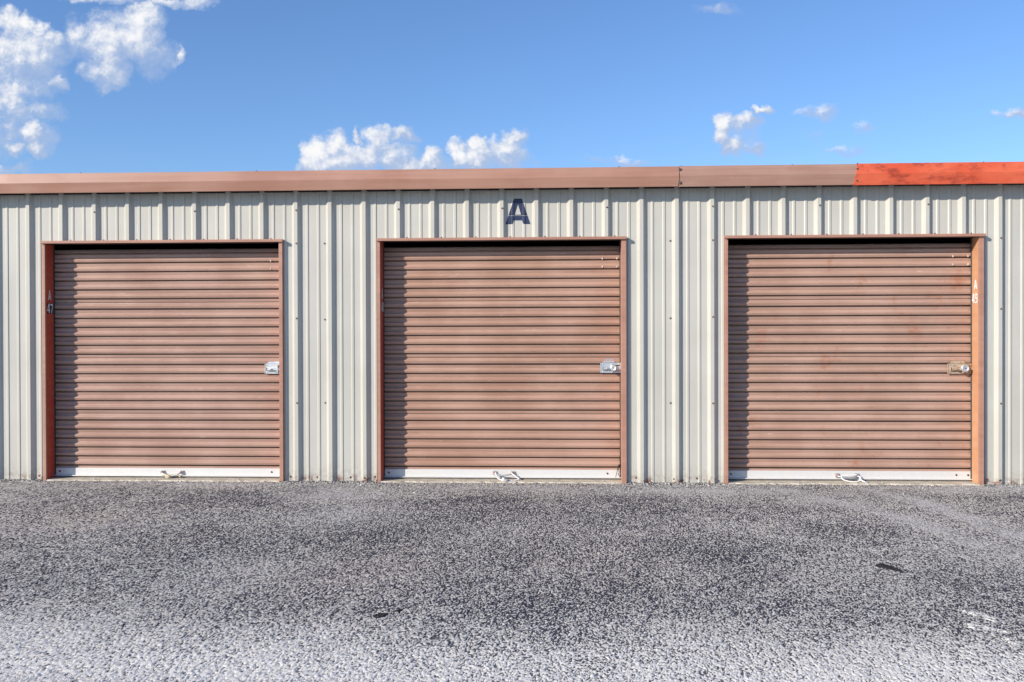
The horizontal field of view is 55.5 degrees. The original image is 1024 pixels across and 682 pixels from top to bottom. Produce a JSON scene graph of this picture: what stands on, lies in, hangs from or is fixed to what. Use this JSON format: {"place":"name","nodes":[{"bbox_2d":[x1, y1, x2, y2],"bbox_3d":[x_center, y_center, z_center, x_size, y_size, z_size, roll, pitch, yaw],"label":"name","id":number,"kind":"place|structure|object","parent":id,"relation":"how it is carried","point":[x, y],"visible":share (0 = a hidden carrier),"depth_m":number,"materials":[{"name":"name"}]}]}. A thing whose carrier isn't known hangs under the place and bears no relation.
{"place":"outdoors","nodes":[
{"label":"outdoors","id":0,"kind":"place"},
{"bbox_2d":[0,479,1023,681],"bbox_3d":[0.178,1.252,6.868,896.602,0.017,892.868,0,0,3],"label":"ground","id":1,"kind":"structure","parent":0,"point":[286,582],"depth_m":5.11,"materials":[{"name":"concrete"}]},
{"bbox_2d":[47,477,279,481],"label":"concrete sill","id":2,"kind":"structure","parent":1,"relation":"on","point":[162,479],"depth_m":8.73,"materials":[{"name":"beige concrete"}]},
{"bbox_2d":[371,613,390,618],"bbox_3d":[-0.607,1.272,4.517,0.099,0.008,0.066,-1,1,-44],"label":"tar patch","id":3,"kind":"object","parent":1,"relation":"on","point":[382,615],"visible":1,"depth_m":4.50,"materials":[{"name":"black liquid"}]},
{"bbox_2d":[381,479,621,483],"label":"concrete sill","id":4,"kind":"structure","parent":1,"relation":"on","point":[570,481],"depth_m":8.58,"materials":[{"name":"beige concrete"}]},
{"bbox_2d":[0,162,1023,484],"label":"storage building","id":5,"kind":"structure","parent":1,"relation":"on","point":[822,322],"depth_m":8.62,"materials":[{"name":"metal"}]},
{"bbox_2d":[54,248,279,477],"bbox_3d":[-3.109,0.195,8.921,2.241,2.090,0.285,0,0,3],"label":"roll up door","id":6,"kind":"structure","parent":5,"relation":"in","point":[167,360],"depth_m":8.85,"materials":[{"name":"brown paint"}]},
{"bbox_2d":[162,474,180,477],"bbox_3d":[-3.083,1.220,8.792,0.172,0.040,0.041,0,0,3],"label":"pull rope","id":7,"kind":"object","parent":6,"relation":"hanging from","point":[167,476],"visible":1,"depth_m":8.79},
{"bbox_2d":[384,246,620,479],"bbox_3d":[-0.090,0.188,8.767,2.221,2.090,0.285,0,0,3],"label":"roll up door","id":8,"kind":"structure","parent":5,"relation":"in","point":[499,359],"depth_m":8.70,"materials":[{"name":"brown paint"}]},
{"bbox_2d":[495,472,519,481],"bbox_3d":[-0.043,1.204,8.605,0.222,0.073,0.120,0,0,3],"label":"pull rope","id":9,"kind":"object","parent":8,"relation":"hanging from","point":[504,479],"visible":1,"depth_m":8.60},
{"bbox_2d":[611,365,617,371],"bbox_3d":[0.902,0.242,8.590,0.064,0.063,0.040,0,0,3],"label":"padlock","id":10,"kind":"object","parent":8,"relation":"attached to","point":[613,367],"visible":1,"depth_m":8.57,"materials":[{"name":"metal"}]},
{"bbox_2d":[728,243,972,480],"bbox_3d":[2.947,0.181,8.613,2.227,2.090,0.285,0,0,3],"label":"roll up door","id":11,"kind":"structure","parent":5,"relation":"in","point":[844,359],"depth_m":8.54,"materials":[{"name":"brown paint"}]},
{"bbox_2d":[841,474,868,482],"bbox_3d":[2.987,1.198,8.469,0.232,0.073,0.081,0,0,26],"label":"pull rope","id":12,"kind":"object","parent":11,"relation":"hanging from","point":[860,479],"visible":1,"depth_m":8.47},
{"bbox_2d":[961,364,969,372],"bbox_3d":[3.934,0.241,8.436,0.077,0.076,0.041,0,0,3],"label":"padlock","id":13,"kind":"object","parent":11,"relation":"attached to","point":[965,368],"visible":1,"depth_m":8.42,"materials":[{"name":"metal"}]},
{"bbox_2d":[0,478,1023,515],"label":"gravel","id":14,"kind":"structure","parent":1,"relation":"on","point":[833,485],"depth_m":8.38,"materials":[{"name":"grey gravel"}]},
{"bbox_2d":[728,480,979,485],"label":"concrete sill","id":15,"kind":"structure","parent":1,"relation":"on","point":[773,482],"depth_m":8.43,"materials":[{"name":"beige concrete"}]},
{"bbox_2d":[875,563,903,572],"bbox_3d":[2.094,1.254,5.390,0.062,0.017,0.205,0,0,-26],"label":"tar patch","id":16,"kind":"object","parent":1,"relation":"on","point":[886,566],"visible":1,"depth_m":5.38,"materials":[{"name":"black asphalt"}]},
{"bbox_2d":[962,610,996,621],"bbox_3d":[2.164,1.265,4.492,0.061,0.008,0.199,0,0,-17],"label":"paint scrape","id":17,"kind":"object","parent":1,"relation":"on","point":[987,617],"visible":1,"depth_m":4.48,"materials":[{"name":"white paint"}]},
{"bbox_2d":[965,623,996,630],"bbox_3d":[2.071,1.267,4.304,0.140,0.008,0.076,0,1,36],"label":"paint scrape","id":18,"kind":"object","parent":1,"relation":"on","point":[984,627],"visible":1,"depth_m":4.30,"materials":[{"name":"white paint"}]},
{"bbox_2d":[0,0,1023,173],"label":"sky","id":19,"kind":"structure","parent":0,"point":[87,86],"materials":[{"name":"blue"}]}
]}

